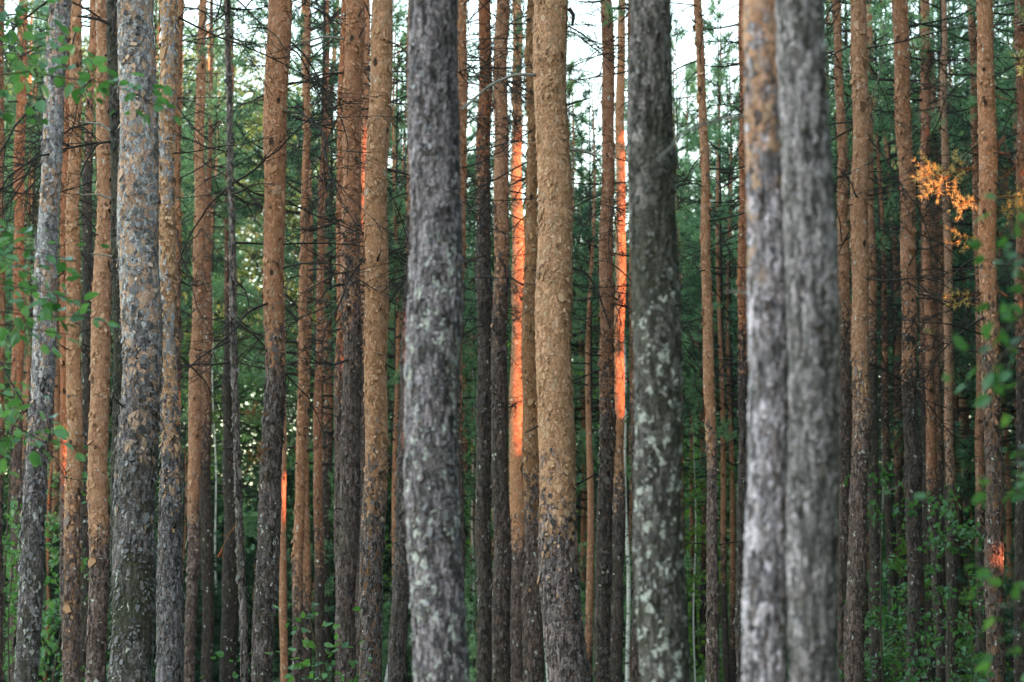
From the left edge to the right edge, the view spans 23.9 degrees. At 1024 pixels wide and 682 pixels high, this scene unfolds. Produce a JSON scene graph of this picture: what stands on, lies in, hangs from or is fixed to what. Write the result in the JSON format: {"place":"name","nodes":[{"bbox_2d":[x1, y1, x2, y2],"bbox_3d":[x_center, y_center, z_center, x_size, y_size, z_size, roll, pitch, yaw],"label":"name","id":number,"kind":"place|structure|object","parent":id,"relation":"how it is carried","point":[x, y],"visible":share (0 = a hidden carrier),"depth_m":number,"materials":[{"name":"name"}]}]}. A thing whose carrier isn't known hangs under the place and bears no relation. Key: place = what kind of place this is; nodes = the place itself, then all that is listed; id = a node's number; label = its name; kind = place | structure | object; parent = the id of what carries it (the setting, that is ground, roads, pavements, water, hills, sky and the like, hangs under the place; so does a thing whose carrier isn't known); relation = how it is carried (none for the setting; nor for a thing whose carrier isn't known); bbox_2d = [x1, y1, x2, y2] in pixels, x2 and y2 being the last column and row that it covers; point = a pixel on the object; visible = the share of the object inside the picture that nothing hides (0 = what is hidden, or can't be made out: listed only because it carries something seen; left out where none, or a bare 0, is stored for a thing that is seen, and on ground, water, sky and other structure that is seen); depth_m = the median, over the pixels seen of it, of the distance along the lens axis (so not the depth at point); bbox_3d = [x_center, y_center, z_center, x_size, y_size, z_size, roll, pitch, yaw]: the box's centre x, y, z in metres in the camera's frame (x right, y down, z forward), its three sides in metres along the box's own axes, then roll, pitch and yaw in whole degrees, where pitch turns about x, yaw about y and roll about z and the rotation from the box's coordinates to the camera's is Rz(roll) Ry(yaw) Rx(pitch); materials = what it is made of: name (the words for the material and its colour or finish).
{"place":"outdoors","nodes":[
{"label":"outdoors","id":0,"kind":"place"},
{"bbox_2d":[4,0,1011,546],"label":"sky","id":1,"kind":"structure","parent":0,"point":[686,50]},
{"bbox_3d":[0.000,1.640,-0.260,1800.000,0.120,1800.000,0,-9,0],"label":"ground","id":2,"kind":"structure","parent":0,"visible":0},
{"bbox_2d":[2,514,52,681],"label":"broadleaf sapling","id":3,"kind":"object","parent":2,"relation":"on","point":[12,610],"visible":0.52,"depth_m":39.34,"materials":[{"name":"green plant"}]},
{"bbox_2d":[2,368,61,681],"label":"broadleaf sapling","id":4,"kind":"object","parent":2,"relation":"on","point":[10,566],"visible":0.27,"depth_m":47.80,"materials":[{"name":"green plant"}]},
{"bbox_2d":[4,10,63,350],"bbox_3d":[-12.368,-1.443,53.001,4.890,22.658,4.856,8,-12,-43],"label":"pine tree","id":5,"kind":"object","parent":2,"relation":"on","point":[11,105],"visible":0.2,"depth_m":53.79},
{"bbox_2d":[0,0,78,681],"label":"pine tree","id":6,"kind":"object","parent":2,"relation":"on","point":[28,637],"visible":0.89,"depth_m":25.62,"materials":[{"name":"grey plant"}]},
{"bbox_2d":[0,0,95,681],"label":"pine tree","id":7,"kind":"object","parent":2,"relation":"on","point":[2,321],"visible":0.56,"depth_m":34.30,"materials":[{"name":"brown plant"}]},
{"bbox_2d":[4,33,95,497],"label":"pine tree","id":8,"kind":"object","parent":2,"relation":"on","point":[28,365],"visible":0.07,"depth_m":69.54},
{"bbox_2d":[3,448,110,681],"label":"broadleaf sapling","id":9,"kind":"object","parent":2,"relation":"on","point":[47,620],"visible":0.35,"depth_m":45.70,"materials":[{"name":"green plant"}]},
{"bbox_2d":[4,33,112,664],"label":"pine tree","id":10,"kind":"object","parent":2,"relation":"on","point":[57,409],"visible":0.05,"depth_m":73.12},
{"bbox_2d":[5,426,111,681],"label":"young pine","id":11,"kind":"object","parent":2,"relation":"on","point":[49,492],"visible":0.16,"depth_m":57.45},
{"bbox_2d":[23,0,112,681],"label":"pine tree","id":12,"kind":"object","parent":2,"relation":"on","point":[87,230],"visible":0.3,"depth_m":48.66,"materials":[{"name":"brown plant"}]},
{"bbox_2d":[4,0,156,681],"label":"pine tree","id":13,"kind":"object","parent":2,"relation":"on","point":[17,361],"visible":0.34,"depth_m":50.69,"materials":[{"name":"brown plant"}]},
{"bbox_2d":[0,0,180,478],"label":"broadleaf sapling","id":14,"kind":"object","parent":2,"relation":"on","point":[48,308],"visible":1,"depth_m":16.34,"materials":[{"name":"green plant"}]},
{"bbox_2d":[4,0,187,681],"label":"pine tree","id":15,"kind":"object","parent":2,"relation":"on","point":[71,626],"visible":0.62,"depth_m":37.29,"materials":[{"name":"brown plant"}]},
{"bbox_2d":[77,0,122,627],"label":"pine tree","id":16,"kind":"object","parent":2,"relation":"on","point":[112,55],"visible":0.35,"depth_m":25.08,"materials":[{"name":"brown plant"}]},
{"bbox_2d":[5,0,215,667],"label":"pine tree","id":17,"kind":"object","parent":2,"relation":"on","point":[63,422],"visible":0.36,"depth_m":42.42,"materials":[{"name":"brown plant"}]},
{"bbox_2d":[0,0,255,681],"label":"pine tree","id":18,"kind":"object","parent":2,"relation":"on","point":[98,534],"visible":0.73,"depth_m":32.16,"materials":[{"name":"brown plant"}]},
{"bbox_2d":[106,0,164,681],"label":"pine tree","id":19,"kind":"object","parent":2,"relation":"on","point":[134,558],"visible":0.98,"depth_m":22.57,"materials":[{"name":"grey plant"}]},
{"bbox_2d":[56,0,240,381],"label":"pine tree","id":20,"kind":"object","parent":2,"relation":"on","point":[156,38],"visible":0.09,"depth_m":70.12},
{"bbox_2d":[110,49,246,474],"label":"pine tree","id":21,"kind":"object","parent":2,"relation":"on","point":[182,386],"visible":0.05,"depth_m":71.44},
{"bbox_2d":[107,417,250,681],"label":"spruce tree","id":22,"kind":"object","parent":2,"relation":"on","point":[217,611],"visible":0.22,"depth_m":63.80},
{"bbox_2d":[59,0,313,540],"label":"pine tree","id":23,"kind":"object","parent":2,"relation":"on","point":[178,220],"visible":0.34,"depth_m":40.96,"materials":[{"name":"brown plant"}]},
{"bbox_2d":[0,0,383,681],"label":"pine tree","id":24,"kind":"object","parent":2,"relation":"on","point":[170,610],"visible":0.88,"depth_m":27.17,"materials":[{"name":"brown plant"}]},
{"bbox_2d":[110,0,327,681],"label":"pine tree","id":25,"kind":"object","parent":2,"relation":"on","point":[195,430],"visible":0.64,"depth_m":46.43,"materials":[{"name":"brown plant"}]},
{"bbox_2d":[155,71,297,667],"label":"pine tree","id":26,"kind":"object","parent":2,"relation":"on","point":[220,295],"visible":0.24,"depth_m":67.93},
{"bbox_2d":[180,0,298,681],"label":"pine tree","id":27,"kind":"object","parent":2,"relation":"on","point":[229,625],"visible":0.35,"depth_m":60.01,"materials":[{"name":"brown plant"}]},
{"bbox_2d":[157,0,334,681],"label":"pine tree","id":28,"kind":"object","parent":2,"relation":"on","point":[206,522],"visible":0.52,"depth_m":58.40,"materials":[{"name":"brown plant"}]},
{"bbox_2d":[212,0,324,681],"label":"pine tree","id":29,"kind":"object","parent":2,"relation":"on","point":[283,610],"visible":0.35,"depth_m":50.01,"materials":[{"name":"brown plant"}]},
{"bbox_2d":[155,0,409,681],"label":"pine tree","id":30,"kind":"object","parent":2,"relation":"on","point":[240,578],"visible":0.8,"depth_m":30.39,"materials":[{"name":"grey plant"}]},
{"bbox_2d":[180,0,405,681],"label":"pine tree","id":31,"kind":"object","parent":2,"relation":"on","point":[307,651],"visible":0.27,"depth_m":60.02,"materials":[{"name":"bark"},{"name":"twig"},{"name":"needle"}]},
{"bbox_2d":[177,0,408,681],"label":"pine tree","id":32,"kind":"object","parent":2,"relation":"on","point":[270,474],"visible":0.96,"depth_m":30.22,"materials":[{"name":"brown plant"}]},
{"bbox_2d":[183,0,407,681],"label":"pine tree","id":33,"kind":"object","parent":2,"relation":"on","point":[298,548],"visible":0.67,"depth_m":44.45,"materials":[{"name":"brown plant"}]},
{"bbox_2d":[273,468,335,681],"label":"spruce tree","id":34,"kind":"object","parent":2,"relation":"on","point":[312,542],"visible":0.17,"depth_m":65.77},
{"bbox_2d":[209,0,400,681],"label":"pine tree","id":35,"kind":"object","parent":2,"relation":"on","point":[319,548],"visible":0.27,"depth_m":54.37,"materials":[{"name":"brown plant"}]},
{"bbox_2d":[264,583,372,681],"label":"broadleaf sapling","id":36,"kind":"object","parent":2,"relation":"on","point":[312,644],"visible":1,"depth_m":26.73,"materials":[{"name":"green plant"}]},
{"bbox_2d":[238,0,407,681],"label":"pine tree","id":37,"kind":"object","parent":2,"relation":"on","point":[328,432],"visible":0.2,"depth_m":64.37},
{"bbox_2d":[273,452,412,681],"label":"young pine","id":38,"kind":"object","parent":2,"relation":"on","point":[387,604],"visible":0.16,"depth_m":60.45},
{"bbox_2d":[218,0,521,681],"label":"pine tree","id":39,"kind":"object","parent":2,"relation":"on","point":[350,437],"visible":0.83,"depth_m":33.26,"materials":[{"name":"brown plant"}]},
{"bbox_2d":[218,0,532,681],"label":"pine tree","id":40,"kind":"object","parent":2,"relation":"on","point":[338,387],"visible":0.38,"depth_m":38.64,"materials":[{"name":"brown plant"}]},
{"bbox_2d":[289,0,478,678],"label":"pine tree","id":41,"kind":"object","parent":2,"relation":"on","point":[365,93],"visible":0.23,"depth_m":48.80,"materials":[{"name":"brown plant"}]},
{"bbox_2d":[308,15,473,593],"bbox_3d":[-2.599,1.258,58.524,3.845,19.047,3.770,6,-11,-35],"label":"pine tree","id":42,"kind":"object","parent":2,"relation":"on","point":[396,334],"visible":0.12,"depth_m":58.62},
{"bbox_2d":[290,0,502,681],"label":"pine tree","id":43,"kind":"object","parent":2,"relation":"on","point":[376,468],"visible":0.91,"depth_m":29.73,"materials":[{"name":"brown plant"}]},
{"bbox_2d":[238,0,588,681],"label":"pine tree","id":44,"kind":"object","parent":2,"relation":"on","point":[397,640],"visible":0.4,"depth_m":38.00,"materials":[{"name":"brown plant"}]},
{"bbox_2d":[334,191,508,508],"bbox_3d":[-1.627,2.642,59.927,4.290,16.739,4.376,-6,-11,33],"label":"pine tree","id":45,"kind":"object","parent":2,"relation":"on","point":[467,373],"visible":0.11,"depth_m":59.72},
{"bbox_2d":[402,0,469,681],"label":"pine tree","id":46,"kind":"object","parent":2,"relation":"on","point":[432,372],"visible":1,"depth_m":13.54,"materials":[{"name":"grey plant"}]},
{"bbox_2d":[387,10,511,350],"bbox_3d":[-1.502,1.236,63.227,3.917,20.554,3.841,-6,-11,34],"label":"pine tree","id":47,"kind":"object","parent":2,"relation":"on","point":[474,104],"visible":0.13,"depth_m":63.83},
{"bbox_2d":[307,0,592,681],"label":"pine tree","id":48,"kind":"object","parent":2,"relation":"on","point":[483,545],"visible":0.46,"depth_m":42.81,"materials":[{"name":"brown plant"}]},
{"bbox_2d":[387,75,524,681],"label":"pine tree","id":49,"kind":"object","parent":2,"relation":"on","point":[469,139],"visible":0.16,"depth_m":65.02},
{"bbox_2d":[407,421,546,681],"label":"young pine","id":50,"kind":"object","parent":2,"relation":"on","point":[470,571],"visible":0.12,"depth_m":60.98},
{"bbox_2d":[361,0,619,598],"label":"pine tree","id":51,"kind":"object","parent":2,"relation":"on","point":[463,56],"visible":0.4,"depth_m":36.50,"materials":[{"name":"brown plant"}]},
{"bbox_2d":[395,0,615,681],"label":"pine tree","id":52,"kind":"object","parent":2,"relation":"on","point":[516,498],"visible":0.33,"depth_m":52.29,"materials":[{"name":"orange plant"}]},
{"bbox_2d":[2,0,1015,681],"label":"wood","id":53,"kind":"object","parent":2,"relation":"on","point":[252,472],"visible":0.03,"depth_m":120.68,"materials":[{"name":"green plant"}]},
{"bbox_2d":[388,0,631,681],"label":"pine tree","id":54,"kind":"object","parent":2,"relation":"on","point":[533,653],"visible":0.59,"depth_m":40.21,"materials":[{"name":"brown plant"}]},
{"bbox_2d":[460,0,614,681],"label":"pine tree","id":55,"kind":"object","parent":2,"relation":"on","point":[562,620],"visible":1,"depth_m":21.60,"materials":[{"name":"brown plant"}]},
{"bbox_2d":[388,0,689,681],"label":"pine tree","id":56,"kind":"object","parent":2,"relation":"on","point":[501,580],"visible":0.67,"depth_m":40.83,"materials":[{"name":"brown plant"}]},
{"bbox_2d":[506,60,685,519],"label":"pine tree","id":57,"kind":"object","parent":2,"relation":"on","point":[573,107],"visible":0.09,"depth_m":66.74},
{"bbox_2d":[569,84,629,681],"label":"pine tree","id":58,"kind":"object","parent":2,"relation":"on","point":[589,402],"visible":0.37,"depth_m":55.77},
{"bbox_2d":[570,128,630,635],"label":"pine tree","id":59,"kind":"object","parent":2,"relation":"on","point":[583,512],"visible":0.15,"depth_m":66.55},
{"bbox_2d":[571,160,630,532],"bbox_3d":[2.311,3.102,63.714,3.055,17.019,3.622,-6,-11,34],"label":"pine tree","id":60,"kind":"object","parent":2,"relation":"on","point":[581,434],"visible":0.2,"depth_m":64.08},
{"bbox_2d":[580,219,630,681],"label":"birch tree","id":61,"kind":"object","parent":2,"relation":"on","point":[627,650],"visible":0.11,"depth_m":57.85,"materials":[{"name":"plant"}]},
{"bbox_2d":[463,0,748,681],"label":"pine tree","id":62,"kind":"object","parent":2,"relation":"on","point":[607,429],"visible":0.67,"depth_m":42.28,"materials":[{"name":"brown plant"}]},
{"bbox_2d":[511,0,748,681],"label":"pine tree","id":63,"kind":"object","parent":2,"relation":"on","point":[635,671],"visible":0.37,"depth_m":42.20,"materials":[{"name":"brown plant"}]},
{"bbox_2d":[571,42,710,434],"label":"pine tree","id":64,"kind":"object","parent":2,"relation":"on","point":[598,172],"visible":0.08,"depth_m":69.66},
{"bbox_2d":[580,400,704,681],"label":"young pine","id":65,"kind":"object","parent":2,"relation":"on","point":[628,467],"visible":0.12,"depth_m":58.83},
{"bbox_2d":[566,0,739,681],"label":"pine tree","id":66,"kind":"object","parent":2,"relation":"on","point":[617,596],"visible":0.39,"depth_m":49.31,"materials":[{"name":"brown plant"}]},
{"bbox_2d":[625,0,693,681],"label":"pine tree","id":67,"kind":"object","parent":2,"relation":"on","point":[660,599],"visible":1,"depth_m":13.08,"materials":[{"name":"grey plant"}]},
{"bbox_2d":[614,17,738,632],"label":"pine tree","id":68,"kind":"object","parent":2,"relation":"on","point":[686,75],"visible":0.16,"depth_m":72.01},
{"bbox_2d":[624,68,737,681],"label":"pine tree","id":69,"kind":"object","parent":2,"relation":"on","point":[692,554],"visible":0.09,"depth_m":77.92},
{"bbox_2d":[678,47,736,680],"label":"pine tree","id":70,"kind":"object","parent":2,"relation":"on","point":[702,597],"visible":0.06,"depth_m":77.81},
{"bbox_2d":[681,434,737,681],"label":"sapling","id":71,"kind":"object","parent":2,"relation":"on","point":[694,577],"visible":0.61,"depth_m":62.01,"materials":[{"name":"green plant"}]},
{"bbox_2d":[676,0,748,681],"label":"pine tree","id":72,"kind":"object","parent":2,"relation":"on","point":[722,428],"visible":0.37,"depth_m":61.80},
{"bbox_2d":[678,54,748,681],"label":"pine tree","id":73,"kind":"object","parent":2,"relation":"on","point":[713,279],"visible":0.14,"depth_m":69.25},
{"bbox_2d":[679,149,748,524],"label":"pine tree","id":74,"kind":"object","parent":2,"relation":"on","point":[703,438],"visible":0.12,"depth_m":74.38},
{"bbox_2d":[680,120,748,681],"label":"pine tree","id":75,"kind":"object","parent":2,"relation":"on","point":[732,565],"visible":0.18,"depth_m":68.53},
{"bbox_2d":[652,0,789,681],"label":"pine tree","id":76,"kind":"object","parent":2,"relation":"on","point":[764,601],"visible":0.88,"depth_m":10.44,"materials":[{"name":"grey plant"}]},
{"bbox_2d":[619,0,832,681],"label":"pine tree","id":77,"kind":"object","parent":2,"relation":"on","point":[743,376],"visible":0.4,"depth_m":46.98,"materials":[{"name":"brown plant"}]},
{"bbox_2d":[580,0,889,681],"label":"pine tree","id":78,"kind":"object","parent":2,"relation":"on","point":[712,646],"visible":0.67,"depth_m":38.42,"materials":[{"name":"brown plant"}]},
{"bbox_2d":[694,86,851,361],"bbox_3d":[6.582,0.565,58.975,3.838,20.559,3.811,2,-9,-12],"label":"pine tree","id":79,"kind":"object","parent":2,"relation":"on","point":[733,285],"visible":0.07,"depth_m":60.00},
{"bbox_2d":[775,0,840,681],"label":"pine tree","id":80,"kind":"object","parent":2,"relation":"on","point":[812,281],"visible":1,"depth_m":10.17,"materials":[{"name":"grey plant"}]},
{"bbox_2d":[710,0,955,681],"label":"pine tree","id":81,"kind":"object","parent":2,"relation":"on","point":[844,277],"visible":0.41,"depth_m":45.47,"materials":[{"name":"brown plant"}]},
{"bbox_2d":[708,0,1023,681],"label":"pine tree","id":82,"kind":"object","parent":2,"relation":"on","point":[854,612],"visible":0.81,"depth_m":38.45,"materials":[{"name":"brown plant"}]},
{"bbox_2d":[826,0,941,681],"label":"pine tree","id":83,"kind":"object","parent":2,"relation":"on","point":[890,548],"visible":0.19,"depth_m":58.51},
{"bbox_2d":[837,452,935,681],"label":"broadleaf sapling","id":84,"kind":"object","parent":2,"relation":"on","point":[871,619],"visible":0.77,"depth_m":39.64,"materials":[{"name":"green plant"}]},
{"bbox_2d":[824,0,963,681],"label":"pine tree","id":85,"kind":"object","parent":2,"relation":"on","point":[848,201],"visible":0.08,"depth_m":64.36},
{"bbox_2d":[826,0,975,681],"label":"pine tree","id":86,"kind":"object","parent":2,"relation":"on","point":[874,561],"visible":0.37,"depth_m":54.52,"materials":[{"name":"brown plant"}]},
{"bbox_2d":[831,0,970,672],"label":"pine tree","id":87,"kind":"object","parent":2,"relation":"on","point":[897,456],"visible":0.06,"depth_m":67.48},
{"bbox_2d":[867,554,956,681],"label":"broadleaf sapling","id":88,"kind":"object","parent":2,"relation":"on","point":[905,586],"visible":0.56,"depth_m":43.95,"materials":[{"name":"green plant"}]},
{"bbox_2d":[834,0,1000,681],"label":"pine tree","id":89,"kind":"object","parent":2,"relation":"on","point":[931,461],"visible":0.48,"depth_m":51.60,"materials":[{"name":"brown plant"}]},
{"bbox_2d":[831,0,1015,681],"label":"pine tree","id":90,"kind":"object","parent":2,"relation":"on","point":[952,571],"visible":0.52,"depth_m":49.79,"materials":[{"name":"brown plant"}]},
{"bbox_2d":[831,0,1015,673],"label":"pine tree","id":91,"kind":"object","parent":2,"relation":"on","point":[998,220],"visible":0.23,"depth_m":61.59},
{"bbox_2d":[824,0,1023,681],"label":"pine tree","id":92,"kind":"object","parent":2,"relation":"on","point":[913,466],"visible":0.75,"depth_m":41.45,"materials":[{"name":"brown plant"}]},
{"bbox_2d":[843,0,1023,681],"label":"pine tree","id":93,"kind":"object","parent":2,"relation":"on","point":[991,411],"visible":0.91,"depth_m":34.33,"materials":[{"name":"brown plant"}]},
{"bbox_2d":[850,0,1016,681],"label":"pine tree","id":94,"kind":"object","parent":2,"relation":"on","point":[927,609],"visible":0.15,"depth_m":57.32,"materials":[{"name":"brown plant"}]},
{"bbox_2d":[871,0,1016,681],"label":"pine tree","id":95,"kind":"object","parent":2,"relation":"on","point":[980,516],"visible":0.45,"depth_m":50.65,"materials":[{"name":"brown plant"}]},
{"bbox_2d":[874,0,1015,681],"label":"pine tree","id":96,"kind":"object","parent":2,"relation":"on","point":[940,460],"visible":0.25,"depth_m":58.72,"materials":[{"name":"brown plant"}]},
{"bbox_2d":[877,51,1016,678],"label":"pine tree","id":97,"kind":"object","parent":2,"relation":"on","point":[961,518],"visible":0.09,"depth_m":71.51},
{"bbox_2d":[905,484,994,681],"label":"broadleaf sapling","id":98,"kind":"object","parent":2,"relation":"on","point":[947,596],"visible":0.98,"depth_m":32.75,"materials":[{"name":"green plant"}]},
{"bbox_2d":[885,0,1023,681],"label":"pine tree","id":99,"kind":"object","parent":2,"relation":"on","point":[1018,545],"visible":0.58,"depth_m":45.52,"materials":[{"name":"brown plant"}]},
{"bbox_2d":[894,5,1016,502],"bbox_3d":[13.733,0.637,65.155,6.681,22.338,5.636,5,-10,-28],"label":"pine tree","id":100,"kind":"object","parent":2,"relation":"on","point":[965,452],"visible":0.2,"depth_m":64.53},
{"bbox_2d":[917,493,1016,681],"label":"broadleaf sapling","id":101,"kind":"object","parent":2,"relation":"on","point":[969,573],"visible":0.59,"depth_m":37.68,"materials":[{"name":"green plant"}]},
{"bbox_2d":[917,41,1016,528],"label":"pine tree","id":102,"kind":"object","parent":2,"relation":"on","point":[962,484],"visible":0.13,"depth_m":67.78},
{"bbox_2d":[913,193,1023,681],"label":"broadleaf sapling","id":103,"kind":"object","parent":2,"relation":"on","point":[993,379],"visible":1,"depth_m":9.12,"materials":[{"name":"green plant"}]},
{"bbox_2d":[950,0,1016,281],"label":"pine tree","id":104,"kind":"object","parent":2,"relation":"on","point":[1006,102],"visible":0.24,"depth_m":55.85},
{"bbox_2d":[952,107,1015,669],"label":"pine tree","id":105,"kind":"object","parent":2,"relation":"on","point":[1009,539],"visible":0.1,"depth_m":69.70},
{"bbox_2d":[957,482,1014,681],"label":"sapling","id":106,"kind":"object","parent":2,"relation":"on","point":[971,557],"visible":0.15,"depth_m":67.01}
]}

